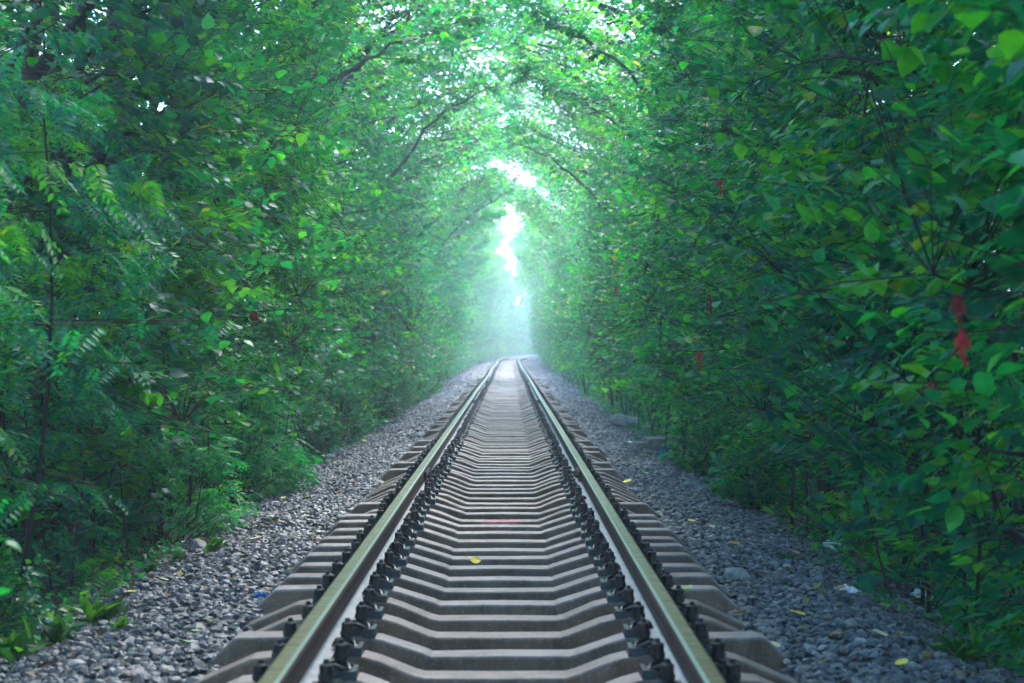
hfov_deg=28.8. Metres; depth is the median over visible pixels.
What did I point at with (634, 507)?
railway sleeper
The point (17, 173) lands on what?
broadleaf tree
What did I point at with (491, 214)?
feather leaf tree
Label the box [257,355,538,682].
rail
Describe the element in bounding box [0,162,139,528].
feather leaf tree
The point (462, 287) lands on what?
feather leaf tree
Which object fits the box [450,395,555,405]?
railway sleeper
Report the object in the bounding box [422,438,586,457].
railway sleeper
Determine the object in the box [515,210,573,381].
broadleaf tree
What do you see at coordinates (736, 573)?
boulder
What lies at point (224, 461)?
shrub
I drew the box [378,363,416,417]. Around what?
shrub
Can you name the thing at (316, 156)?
broadleaf tree
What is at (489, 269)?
broadleaf tree
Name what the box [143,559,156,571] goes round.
weed
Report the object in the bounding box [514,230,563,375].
broadleaf tree
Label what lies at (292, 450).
shrub
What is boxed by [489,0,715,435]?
broadleaf tree
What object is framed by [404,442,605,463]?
railway sleeper
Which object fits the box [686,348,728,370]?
red ribbon
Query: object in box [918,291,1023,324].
red ribbon
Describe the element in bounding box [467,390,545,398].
railway sleeper
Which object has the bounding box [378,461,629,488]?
railway sleeper
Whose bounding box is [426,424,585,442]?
railway sleeper
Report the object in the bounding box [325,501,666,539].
railway sleeper
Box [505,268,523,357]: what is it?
broadleaf tree
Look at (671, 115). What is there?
broadleaf tree
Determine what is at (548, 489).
railway sleeper
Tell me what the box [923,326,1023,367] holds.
red ribbon
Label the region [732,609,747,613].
fallen leaf
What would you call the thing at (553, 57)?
broadleaf tree
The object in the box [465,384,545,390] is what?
railway sleeper
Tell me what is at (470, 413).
railway sleeper
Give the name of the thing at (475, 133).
broadleaf tree
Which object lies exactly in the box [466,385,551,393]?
railway sleeper
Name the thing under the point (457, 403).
railway sleeper
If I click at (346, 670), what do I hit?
railway sleeper
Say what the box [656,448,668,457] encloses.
plastic scrap
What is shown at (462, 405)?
railway sleeper
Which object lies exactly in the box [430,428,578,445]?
railway sleeper
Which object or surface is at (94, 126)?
broadleaf tree
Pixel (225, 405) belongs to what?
broadleaf tree
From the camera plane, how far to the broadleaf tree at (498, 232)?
110.76 m
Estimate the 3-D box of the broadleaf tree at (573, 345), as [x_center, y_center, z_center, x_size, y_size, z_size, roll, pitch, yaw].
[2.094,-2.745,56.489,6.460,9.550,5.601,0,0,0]
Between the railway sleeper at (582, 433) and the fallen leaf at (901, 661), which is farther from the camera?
the railway sleeper at (582, 433)
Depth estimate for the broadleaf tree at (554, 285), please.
91.12 m
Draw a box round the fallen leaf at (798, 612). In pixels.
[790,609,805,614]
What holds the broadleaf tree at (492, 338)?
on the ground
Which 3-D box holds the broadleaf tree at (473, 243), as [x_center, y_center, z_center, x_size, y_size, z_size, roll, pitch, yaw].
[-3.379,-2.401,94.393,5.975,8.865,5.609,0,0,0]
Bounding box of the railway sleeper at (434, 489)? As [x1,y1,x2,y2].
[369,476,634,506]
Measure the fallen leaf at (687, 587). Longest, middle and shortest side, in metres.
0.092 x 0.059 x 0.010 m
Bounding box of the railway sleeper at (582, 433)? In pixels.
[422,420,587,437]
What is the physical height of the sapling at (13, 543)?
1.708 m
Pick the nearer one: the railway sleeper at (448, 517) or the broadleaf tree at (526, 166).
the railway sleeper at (448, 517)
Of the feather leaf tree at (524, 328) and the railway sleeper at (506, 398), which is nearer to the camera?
the railway sleeper at (506, 398)
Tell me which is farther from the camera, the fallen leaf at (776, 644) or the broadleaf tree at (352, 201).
the broadleaf tree at (352, 201)
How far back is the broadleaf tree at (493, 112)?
49.85 m
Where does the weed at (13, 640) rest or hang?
on the gravel
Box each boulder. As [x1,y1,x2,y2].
[191,538,205,548]
[610,414,637,428]
[723,567,749,583]
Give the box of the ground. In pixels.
[0,366,1022,641]
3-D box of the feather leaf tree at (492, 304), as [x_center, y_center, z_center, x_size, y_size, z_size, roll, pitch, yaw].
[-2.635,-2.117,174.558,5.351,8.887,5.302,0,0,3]
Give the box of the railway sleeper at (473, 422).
[444,414,568,428]
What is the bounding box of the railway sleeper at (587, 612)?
[245,571,745,631]
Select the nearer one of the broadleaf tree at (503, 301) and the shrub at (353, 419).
the shrub at (353, 419)
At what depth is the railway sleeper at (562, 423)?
30.38 m
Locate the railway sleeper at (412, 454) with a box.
[399,440,606,461]
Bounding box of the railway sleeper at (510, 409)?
[459,398,551,409]
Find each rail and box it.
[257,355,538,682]
[518,356,725,682]
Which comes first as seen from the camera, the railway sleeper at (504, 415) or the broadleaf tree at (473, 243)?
the railway sleeper at (504, 415)
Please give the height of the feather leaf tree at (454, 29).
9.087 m
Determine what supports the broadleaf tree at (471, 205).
on the ground
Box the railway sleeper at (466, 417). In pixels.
[434,416,574,431]
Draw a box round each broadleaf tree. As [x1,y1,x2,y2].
[0,0,319,599]
[0,0,328,565]
[0,2,40,423]
[0,3,106,456]
[2,0,355,527]
[2,0,381,505]
[12,0,146,461]
[72,0,391,487]
[206,0,400,453]
[221,9,395,61]
[277,0,507,457]
[306,0,514,431]
[308,1,526,418]
[317,0,494,426]
[329,5,507,400]
[354,44,521,410]
[361,111,510,381]
[364,83,517,397]
[395,76,536,401]
[406,134,516,376]
[418,153,524,387]
[426,148,525,378]
[427,166,494,364]
[434,174,507,369]
[441,220,500,380]
[442,223,487,381]
[443,220,501,378]
[444,164,514,382]
[452,223,507,375]
[453,234,497,374]
[458,253,502,373]
[459,245,501,371]
[461,229,508,371]
[461,233,506,370]
[462,234,505,368]
[463,250,503,369]
[467,0,702,434]
[467,256,504,366]
[470,247,509,365]
[470,269,499,365]
[476,264,512,364]
[481,266,512,362]
[483,22,649,418]
[484,84,624,402]
[484,101,631,408]
[486,32,647,416]
[486,114,608,399]
[486,276,518,361]
[488,269,514,359]
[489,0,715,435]
[490,172,586,390]
[492,279,514,361]
[492,283,522,359]
[493,287,523,359]
[494,34,667,425]
[495,149,600,391]
[496,0,724,428]
[497,284,524,358]
[499,75,645,415]
[501,152,595,388]
[504,134,613,398]
[504,242,549,367]
[505,178,580,387]
[505,226,548,366]
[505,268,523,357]
[506,0,763,461]
[506,173,578,384]
[506,177,594,392]
[506,232,554,370]
[506,235,555,369]
[508,214,563,375]
[508,266,544,365]
[509,249,554,371]
[509,289,527,356]
[510,239,554,367]
[510,257,541,354]
[511,210,567,379]
[511,240,564,377]
[511,261,542,362]
[511,292,532,355]
[512,247,561,374]
[512,263,545,360]
[514,202,576,383]
[514,223,562,368]
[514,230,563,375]
[514,294,531,355]
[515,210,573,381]
[516,264,548,361]
[520,295,533,355]
[525,308,533,355]
[560,0,727,456]
[614,0,682,82]
[620,0,892,485]
[623,0,999,516]
[626,0,898,495]
[638,0,1021,556]
[673,0,1023,670]
[676,0,1023,600]
[678,0,1023,641]
[792,0,1023,682]
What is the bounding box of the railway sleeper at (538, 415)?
[443,409,567,422]
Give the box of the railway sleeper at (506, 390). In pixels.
[469,383,543,390]
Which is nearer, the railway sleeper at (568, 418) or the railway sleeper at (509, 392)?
the railway sleeper at (568, 418)
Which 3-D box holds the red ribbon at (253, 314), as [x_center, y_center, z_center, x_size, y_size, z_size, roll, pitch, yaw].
[-1.631,-0.176,13.050,0.372,0.084,0.054,0,0,-3]
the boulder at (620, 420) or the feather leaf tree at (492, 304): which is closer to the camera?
the boulder at (620, 420)
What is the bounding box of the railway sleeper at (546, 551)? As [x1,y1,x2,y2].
[309,515,678,555]
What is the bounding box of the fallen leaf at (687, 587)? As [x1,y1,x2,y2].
[682,585,692,588]
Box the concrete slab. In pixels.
[628,436,696,454]
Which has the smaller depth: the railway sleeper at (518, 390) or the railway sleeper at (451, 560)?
the railway sleeper at (451, 560)
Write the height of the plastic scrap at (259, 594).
0.054 m
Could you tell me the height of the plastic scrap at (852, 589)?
0.070 m
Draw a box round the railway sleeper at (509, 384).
[473,379,541,384]
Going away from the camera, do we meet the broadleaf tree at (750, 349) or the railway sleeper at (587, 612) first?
the railway sleeper at (587, 612)
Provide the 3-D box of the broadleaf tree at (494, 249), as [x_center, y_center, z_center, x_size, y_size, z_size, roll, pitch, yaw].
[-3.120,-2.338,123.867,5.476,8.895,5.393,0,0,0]
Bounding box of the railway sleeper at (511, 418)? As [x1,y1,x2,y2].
[446,406,566,418]
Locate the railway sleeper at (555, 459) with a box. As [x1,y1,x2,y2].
[388,449,617,472]
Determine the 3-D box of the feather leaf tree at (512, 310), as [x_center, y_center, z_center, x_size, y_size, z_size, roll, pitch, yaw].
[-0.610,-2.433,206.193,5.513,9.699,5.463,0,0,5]
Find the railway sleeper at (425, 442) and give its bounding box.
[410,430,596,449]
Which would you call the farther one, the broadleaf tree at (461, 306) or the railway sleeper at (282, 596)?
the broadleaf tree at (461, 306)
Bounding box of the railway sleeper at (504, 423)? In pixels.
[446,410,566,424]
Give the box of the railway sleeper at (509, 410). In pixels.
[451,399,561,410]
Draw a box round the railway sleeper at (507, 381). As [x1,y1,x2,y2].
[476,375,539,381]
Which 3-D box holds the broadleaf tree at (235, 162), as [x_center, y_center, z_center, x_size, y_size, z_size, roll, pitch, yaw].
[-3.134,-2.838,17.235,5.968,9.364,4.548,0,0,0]
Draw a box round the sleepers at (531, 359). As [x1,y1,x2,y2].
[510,357,540,360]
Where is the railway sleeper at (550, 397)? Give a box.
[458,390,555,399]
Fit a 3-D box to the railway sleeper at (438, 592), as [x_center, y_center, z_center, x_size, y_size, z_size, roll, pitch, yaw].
[-0.072,1.396,11.396,2.600,0.423,0.296,0,0,-1]
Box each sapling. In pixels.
[0,537,21,594]
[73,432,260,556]
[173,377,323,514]
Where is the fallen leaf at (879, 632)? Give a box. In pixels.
[873,629,889,635]
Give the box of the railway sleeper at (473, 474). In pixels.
[406,452,600,476]
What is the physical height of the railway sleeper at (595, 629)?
0.423 m
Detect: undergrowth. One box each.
[0,388,420,682]
[575,383,1023,682]
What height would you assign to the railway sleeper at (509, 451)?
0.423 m
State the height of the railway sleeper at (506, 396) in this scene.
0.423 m
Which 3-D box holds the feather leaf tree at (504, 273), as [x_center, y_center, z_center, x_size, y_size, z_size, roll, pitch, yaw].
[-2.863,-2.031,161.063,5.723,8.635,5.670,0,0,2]
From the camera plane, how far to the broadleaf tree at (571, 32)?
28.13 m
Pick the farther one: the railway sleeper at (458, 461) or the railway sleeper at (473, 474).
the railway sleeper at (458, 461)
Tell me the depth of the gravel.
12.04 m
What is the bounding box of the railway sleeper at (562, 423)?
[423,422,586,439]
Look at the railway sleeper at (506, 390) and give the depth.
62.18 m
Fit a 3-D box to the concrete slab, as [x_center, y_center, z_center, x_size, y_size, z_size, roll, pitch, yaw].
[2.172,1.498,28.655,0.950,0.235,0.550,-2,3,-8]
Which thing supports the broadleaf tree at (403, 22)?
on the ground
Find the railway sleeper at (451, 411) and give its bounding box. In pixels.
[444,402,567,414]
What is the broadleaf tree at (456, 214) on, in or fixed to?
on the ground
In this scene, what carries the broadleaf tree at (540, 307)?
on the ground
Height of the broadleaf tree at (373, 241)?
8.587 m
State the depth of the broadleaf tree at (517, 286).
195.25 m
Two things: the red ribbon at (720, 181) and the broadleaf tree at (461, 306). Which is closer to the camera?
the red ribbon at (720, 181)
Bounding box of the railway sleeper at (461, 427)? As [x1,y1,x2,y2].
[429,426,581,443]
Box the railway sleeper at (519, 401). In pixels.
[471,392,547,401]
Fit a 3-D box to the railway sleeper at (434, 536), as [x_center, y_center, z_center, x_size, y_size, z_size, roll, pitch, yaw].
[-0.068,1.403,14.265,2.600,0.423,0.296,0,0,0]
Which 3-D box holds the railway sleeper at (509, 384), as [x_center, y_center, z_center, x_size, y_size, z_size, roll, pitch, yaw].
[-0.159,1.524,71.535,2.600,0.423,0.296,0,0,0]
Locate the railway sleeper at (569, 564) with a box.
[291,529,705,576]
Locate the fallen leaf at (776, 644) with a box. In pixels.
[770,641,780,647]
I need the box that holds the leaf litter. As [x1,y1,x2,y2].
[0,406,1021,682]
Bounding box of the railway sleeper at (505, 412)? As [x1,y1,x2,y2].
[445,400,563,412]
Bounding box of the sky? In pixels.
[14,0,1009,317]
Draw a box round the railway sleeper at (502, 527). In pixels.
[332,495,663,530]
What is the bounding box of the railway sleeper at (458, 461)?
[412,446,597,469]
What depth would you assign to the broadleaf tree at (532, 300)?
161.81 m
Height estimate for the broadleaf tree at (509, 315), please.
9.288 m
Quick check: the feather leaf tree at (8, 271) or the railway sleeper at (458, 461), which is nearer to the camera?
the feather leaf tree at (8, 271)
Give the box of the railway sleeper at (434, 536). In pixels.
[328,508,684,547]
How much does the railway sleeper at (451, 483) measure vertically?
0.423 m
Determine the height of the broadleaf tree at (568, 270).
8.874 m
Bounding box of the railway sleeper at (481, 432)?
[438,419,572,434]
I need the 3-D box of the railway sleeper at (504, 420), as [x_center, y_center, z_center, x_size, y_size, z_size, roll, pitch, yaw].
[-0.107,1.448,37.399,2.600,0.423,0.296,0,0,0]
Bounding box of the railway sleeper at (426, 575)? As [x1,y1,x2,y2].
[292,539,716,587]
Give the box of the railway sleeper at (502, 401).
[472,392,548,401]
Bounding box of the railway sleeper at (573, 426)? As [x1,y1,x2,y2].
[428,415,582,430]
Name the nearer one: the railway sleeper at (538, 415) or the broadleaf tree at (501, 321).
the railway sleeper at (538, 415)
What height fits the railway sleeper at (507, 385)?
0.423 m
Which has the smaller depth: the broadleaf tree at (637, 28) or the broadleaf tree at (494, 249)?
the broadleaf tree at (637, 28)
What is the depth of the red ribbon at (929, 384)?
7.39 m
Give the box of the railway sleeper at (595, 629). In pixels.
[256,585,743,649]
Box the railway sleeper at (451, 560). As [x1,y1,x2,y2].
[304,521,697,565]
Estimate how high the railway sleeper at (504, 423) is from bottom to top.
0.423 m
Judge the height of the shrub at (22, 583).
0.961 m
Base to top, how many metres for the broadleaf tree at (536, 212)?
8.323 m
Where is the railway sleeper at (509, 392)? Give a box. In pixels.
[467,384,547,392]
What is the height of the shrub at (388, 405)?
1.502 m
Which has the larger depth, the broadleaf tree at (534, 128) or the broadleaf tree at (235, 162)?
the broadleaf tree at (534, 128)
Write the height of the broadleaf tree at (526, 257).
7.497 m
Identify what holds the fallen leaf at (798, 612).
on the gravel
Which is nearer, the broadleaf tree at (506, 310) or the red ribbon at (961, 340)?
the red ribbon at (961, 340)
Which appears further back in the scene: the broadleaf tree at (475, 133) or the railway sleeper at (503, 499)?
the broadleaf tree at (475, 133)
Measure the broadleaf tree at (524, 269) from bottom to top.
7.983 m
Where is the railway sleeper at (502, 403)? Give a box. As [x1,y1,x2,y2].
[463,393,550,403]
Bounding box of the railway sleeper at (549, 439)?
[424,432,585,450]
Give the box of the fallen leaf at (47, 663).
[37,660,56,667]
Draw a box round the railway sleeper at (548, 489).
[364,468,637,498]
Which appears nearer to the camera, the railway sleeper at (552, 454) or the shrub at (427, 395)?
the railway sleeper at (552, 454)
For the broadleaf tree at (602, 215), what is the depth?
44.70 m
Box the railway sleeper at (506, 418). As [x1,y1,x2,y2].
[438,406,568,419]
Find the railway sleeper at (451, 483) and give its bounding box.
[373,464,633,492]
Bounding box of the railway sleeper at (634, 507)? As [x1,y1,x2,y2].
[348,485,658,519]
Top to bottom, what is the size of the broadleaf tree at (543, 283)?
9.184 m
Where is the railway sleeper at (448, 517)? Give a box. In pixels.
[364,490,635,524]
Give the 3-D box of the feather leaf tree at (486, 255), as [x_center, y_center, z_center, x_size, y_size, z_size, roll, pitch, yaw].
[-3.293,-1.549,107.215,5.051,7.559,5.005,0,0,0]
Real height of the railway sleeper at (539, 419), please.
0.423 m
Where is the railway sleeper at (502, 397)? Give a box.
[474,389,546,397]
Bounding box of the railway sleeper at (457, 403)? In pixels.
[450,396,560,406]
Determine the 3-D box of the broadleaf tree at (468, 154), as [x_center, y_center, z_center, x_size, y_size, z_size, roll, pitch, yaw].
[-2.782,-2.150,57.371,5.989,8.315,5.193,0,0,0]
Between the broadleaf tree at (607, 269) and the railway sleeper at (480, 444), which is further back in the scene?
the broadleaf tree at (607, 269)
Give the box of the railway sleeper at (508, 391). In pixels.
[485,384,536,391]
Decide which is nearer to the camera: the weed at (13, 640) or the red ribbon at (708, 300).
the weed at (13, 640)
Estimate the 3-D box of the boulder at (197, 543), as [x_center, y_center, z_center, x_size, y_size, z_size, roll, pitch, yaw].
[-2.315,1.518,14.745,0.124,0.125,0.158,0,0,3]
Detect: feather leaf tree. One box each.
[0,0,252,637]
[0,102,141,636]
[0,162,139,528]
[96,0,503,478]
[403,120,509,385]
[432,197,511,382]
[436,171,517,379]
[447,227,477,381]
[454,250,496,374]
[455,231,497,367]
[466,257,503,366]
[466,272,502,367]
[470,265,501,366]
[473,265,510,364]
[475,256,510,364]
[479,276,511,362]
[480,268,510,363]
[489,284,514,361]
[499,282,524,357]
[508,293,530,355]
[524,312,535,355]
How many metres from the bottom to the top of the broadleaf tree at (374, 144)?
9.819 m
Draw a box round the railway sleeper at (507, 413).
[448,401,567,413]
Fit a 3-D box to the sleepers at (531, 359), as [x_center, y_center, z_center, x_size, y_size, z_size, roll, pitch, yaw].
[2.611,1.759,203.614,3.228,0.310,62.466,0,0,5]
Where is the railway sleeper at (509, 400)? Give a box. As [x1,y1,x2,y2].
[462,391,549,400]
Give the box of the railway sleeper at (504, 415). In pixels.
[452,403,560,415]
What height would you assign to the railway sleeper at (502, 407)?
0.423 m
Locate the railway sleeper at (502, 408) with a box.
[458,398,553,408]
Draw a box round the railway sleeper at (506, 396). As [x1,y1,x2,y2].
[474,388,548,396]
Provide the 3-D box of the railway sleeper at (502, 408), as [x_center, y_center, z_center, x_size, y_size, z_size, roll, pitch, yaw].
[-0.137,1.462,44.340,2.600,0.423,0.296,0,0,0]
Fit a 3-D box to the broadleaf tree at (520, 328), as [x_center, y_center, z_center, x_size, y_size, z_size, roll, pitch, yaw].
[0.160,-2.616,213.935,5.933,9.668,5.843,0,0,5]
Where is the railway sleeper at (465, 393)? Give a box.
[461,387,551,395]
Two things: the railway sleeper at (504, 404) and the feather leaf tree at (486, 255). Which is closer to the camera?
the railway sleeper at (504, 404)
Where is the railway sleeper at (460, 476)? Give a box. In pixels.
[382,457,627,484]
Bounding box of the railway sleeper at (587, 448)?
[408,435,605,455]
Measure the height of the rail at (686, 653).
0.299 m
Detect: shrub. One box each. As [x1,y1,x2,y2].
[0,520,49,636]
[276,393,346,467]
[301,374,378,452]
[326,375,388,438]
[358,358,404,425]
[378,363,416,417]
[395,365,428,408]
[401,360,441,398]
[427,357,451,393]
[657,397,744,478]
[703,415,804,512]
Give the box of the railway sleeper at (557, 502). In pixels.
[374,480,627,511]
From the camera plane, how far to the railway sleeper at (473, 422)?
33.86 m
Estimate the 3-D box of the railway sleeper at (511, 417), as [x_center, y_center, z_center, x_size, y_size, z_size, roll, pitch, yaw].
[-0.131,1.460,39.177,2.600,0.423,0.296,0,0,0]
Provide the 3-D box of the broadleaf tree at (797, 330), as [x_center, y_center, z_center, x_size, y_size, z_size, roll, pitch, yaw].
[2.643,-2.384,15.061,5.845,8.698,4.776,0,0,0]
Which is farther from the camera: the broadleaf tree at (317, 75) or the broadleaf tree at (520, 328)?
the broadleaf tree at (520, 328)
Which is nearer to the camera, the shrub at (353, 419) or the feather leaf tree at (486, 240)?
the shrub at (353, 419)
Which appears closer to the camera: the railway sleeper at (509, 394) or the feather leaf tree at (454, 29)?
the feather leaf tree at (454, 29)
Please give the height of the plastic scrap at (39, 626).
0.091 m
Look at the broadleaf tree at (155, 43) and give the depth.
14.35 m
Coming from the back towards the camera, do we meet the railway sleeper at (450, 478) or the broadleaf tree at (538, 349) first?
the broadleaf tree at (538, 349)
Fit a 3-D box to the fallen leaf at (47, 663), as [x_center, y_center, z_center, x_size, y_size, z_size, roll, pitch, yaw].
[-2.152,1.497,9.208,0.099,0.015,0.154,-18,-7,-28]
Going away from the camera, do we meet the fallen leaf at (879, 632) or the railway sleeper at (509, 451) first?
the fallen leaf at (879, 632)
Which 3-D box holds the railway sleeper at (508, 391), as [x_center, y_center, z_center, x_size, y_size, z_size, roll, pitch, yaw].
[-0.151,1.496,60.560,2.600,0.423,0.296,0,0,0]
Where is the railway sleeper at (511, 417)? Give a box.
[460,405,549,417]
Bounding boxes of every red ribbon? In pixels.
[235,308,291,320]
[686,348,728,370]
[693,288,736,316]
[703,177,752,195]
[896,376,993,403]
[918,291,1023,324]
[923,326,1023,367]
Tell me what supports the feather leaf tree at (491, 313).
on the ground
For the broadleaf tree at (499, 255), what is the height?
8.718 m
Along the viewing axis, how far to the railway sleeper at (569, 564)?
12.47 m
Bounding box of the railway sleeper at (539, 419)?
[430,413,575,426]
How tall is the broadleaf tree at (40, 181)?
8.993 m
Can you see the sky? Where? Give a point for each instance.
(509, 225)
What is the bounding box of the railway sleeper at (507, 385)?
[483,379,537,385]
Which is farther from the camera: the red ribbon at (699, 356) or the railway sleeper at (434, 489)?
the railway sleeper at (434, 489)
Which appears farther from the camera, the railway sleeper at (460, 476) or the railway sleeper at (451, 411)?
the railway sleeper at (451, 411)
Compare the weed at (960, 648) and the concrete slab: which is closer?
the weed at (960, 648)
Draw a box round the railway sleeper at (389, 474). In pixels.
[380,455,624,480]
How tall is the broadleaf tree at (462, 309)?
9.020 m
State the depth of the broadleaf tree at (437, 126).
44.56 m
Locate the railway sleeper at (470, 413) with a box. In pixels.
[447,411,564,425]
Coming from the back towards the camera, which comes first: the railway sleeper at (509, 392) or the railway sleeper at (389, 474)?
the railway sleeper at (509, 392)
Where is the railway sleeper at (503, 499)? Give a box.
[364,472,640,502]
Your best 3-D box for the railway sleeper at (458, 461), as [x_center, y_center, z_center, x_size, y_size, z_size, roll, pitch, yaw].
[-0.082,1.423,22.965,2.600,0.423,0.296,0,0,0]
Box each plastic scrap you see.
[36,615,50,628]
[253,591,267,597]
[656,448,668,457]
[822,540,844,549]
[839,584,860,592]
[910,588,932,597]
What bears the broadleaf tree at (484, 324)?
on the ground
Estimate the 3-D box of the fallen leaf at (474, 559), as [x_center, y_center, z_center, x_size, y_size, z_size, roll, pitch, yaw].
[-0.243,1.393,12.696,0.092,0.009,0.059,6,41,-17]
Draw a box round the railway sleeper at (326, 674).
[252,658,740,682]
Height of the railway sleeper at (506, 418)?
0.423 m
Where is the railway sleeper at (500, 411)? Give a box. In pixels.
[465,400,562,411]
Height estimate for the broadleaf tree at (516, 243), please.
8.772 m
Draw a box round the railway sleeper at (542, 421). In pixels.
[436,418,568,432]
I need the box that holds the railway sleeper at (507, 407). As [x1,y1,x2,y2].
[456,396,553,407]
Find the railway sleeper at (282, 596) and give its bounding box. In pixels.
[256,559,736,614]
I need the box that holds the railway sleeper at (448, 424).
[424,423,587,439]
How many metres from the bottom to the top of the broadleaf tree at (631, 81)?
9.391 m
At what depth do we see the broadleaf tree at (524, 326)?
220.94 m
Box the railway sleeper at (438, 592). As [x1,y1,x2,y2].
[275,548,727,600]
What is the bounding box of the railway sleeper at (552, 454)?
[406,444,598,466]
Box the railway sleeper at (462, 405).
[454,404,558,416]
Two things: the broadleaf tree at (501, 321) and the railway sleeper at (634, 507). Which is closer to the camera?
the railway sleeper at (634, 507)
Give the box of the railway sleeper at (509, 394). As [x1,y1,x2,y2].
[461,386,547,394]
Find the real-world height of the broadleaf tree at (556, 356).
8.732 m
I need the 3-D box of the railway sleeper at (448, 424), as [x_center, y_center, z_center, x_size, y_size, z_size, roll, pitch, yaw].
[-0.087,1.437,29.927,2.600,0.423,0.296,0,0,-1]
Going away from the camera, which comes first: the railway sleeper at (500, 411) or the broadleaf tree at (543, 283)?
the railway sleeper at (500, 411)
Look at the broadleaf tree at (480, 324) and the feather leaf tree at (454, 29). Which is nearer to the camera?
the feather leaf tree at (454, 29)
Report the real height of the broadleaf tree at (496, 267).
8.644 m
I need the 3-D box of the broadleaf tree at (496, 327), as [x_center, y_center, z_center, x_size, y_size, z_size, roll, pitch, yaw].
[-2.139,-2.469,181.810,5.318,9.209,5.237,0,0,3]
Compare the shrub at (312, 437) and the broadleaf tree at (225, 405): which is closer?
the broadleaf tree at (225, 405)
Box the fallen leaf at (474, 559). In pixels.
[467,556,480,562]
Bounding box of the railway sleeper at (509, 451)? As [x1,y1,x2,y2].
[426,433,584,452]
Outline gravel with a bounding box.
[0,366,1023,682]
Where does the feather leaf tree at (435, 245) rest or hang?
on the ground
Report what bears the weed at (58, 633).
on the gravel
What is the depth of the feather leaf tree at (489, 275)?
146.21 m
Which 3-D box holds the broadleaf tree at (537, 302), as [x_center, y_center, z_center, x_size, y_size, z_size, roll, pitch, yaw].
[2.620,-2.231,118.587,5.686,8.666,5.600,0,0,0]
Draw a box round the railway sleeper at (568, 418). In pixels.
[437,408,575,421]
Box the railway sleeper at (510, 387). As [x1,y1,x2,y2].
[470,380,544,387]
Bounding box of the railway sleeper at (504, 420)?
[441,407,575,420]
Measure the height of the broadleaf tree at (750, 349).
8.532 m
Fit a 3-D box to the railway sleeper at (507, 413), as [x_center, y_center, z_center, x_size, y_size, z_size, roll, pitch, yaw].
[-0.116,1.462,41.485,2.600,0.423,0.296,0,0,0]
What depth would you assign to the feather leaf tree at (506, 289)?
184.04 m
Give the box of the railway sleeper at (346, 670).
[227,638,773,682]
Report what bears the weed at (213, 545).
on the gravel
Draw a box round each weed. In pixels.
[0,614,49,662]
[36,614,73,645]
[69,586,128,625]
[108,615,136,629]
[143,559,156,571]
[167,550,183,561]
[204,531,230,551]
[781,552,797,560]
[922,621,996,661]
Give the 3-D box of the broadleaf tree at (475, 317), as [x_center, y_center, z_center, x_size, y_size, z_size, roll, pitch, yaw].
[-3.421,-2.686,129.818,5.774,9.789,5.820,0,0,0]
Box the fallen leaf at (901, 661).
[895,658,907,665]
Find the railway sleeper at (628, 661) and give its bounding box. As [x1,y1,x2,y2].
[194,617,797,682]
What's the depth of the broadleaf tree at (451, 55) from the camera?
39.31 m
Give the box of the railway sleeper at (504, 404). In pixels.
[469,395,560,404]
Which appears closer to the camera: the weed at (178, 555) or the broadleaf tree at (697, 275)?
the weed at (178, 555)
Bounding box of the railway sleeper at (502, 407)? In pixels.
[457,397,555,407]
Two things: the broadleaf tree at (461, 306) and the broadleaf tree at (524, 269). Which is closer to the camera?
the broadleaf tree at (461, 306)
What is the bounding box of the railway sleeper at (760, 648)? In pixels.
[211,601,786,671]
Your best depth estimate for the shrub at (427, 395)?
55.88 m
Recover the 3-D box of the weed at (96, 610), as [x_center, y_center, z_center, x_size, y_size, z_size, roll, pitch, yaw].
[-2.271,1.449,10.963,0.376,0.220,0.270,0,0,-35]
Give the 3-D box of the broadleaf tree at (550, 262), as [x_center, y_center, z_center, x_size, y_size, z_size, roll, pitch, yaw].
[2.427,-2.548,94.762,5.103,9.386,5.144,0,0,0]
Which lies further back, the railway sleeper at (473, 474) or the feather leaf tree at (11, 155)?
the railway sleeper at (473, 474)
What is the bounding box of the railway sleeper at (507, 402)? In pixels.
[456,393,555,402]
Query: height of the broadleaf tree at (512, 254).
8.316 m

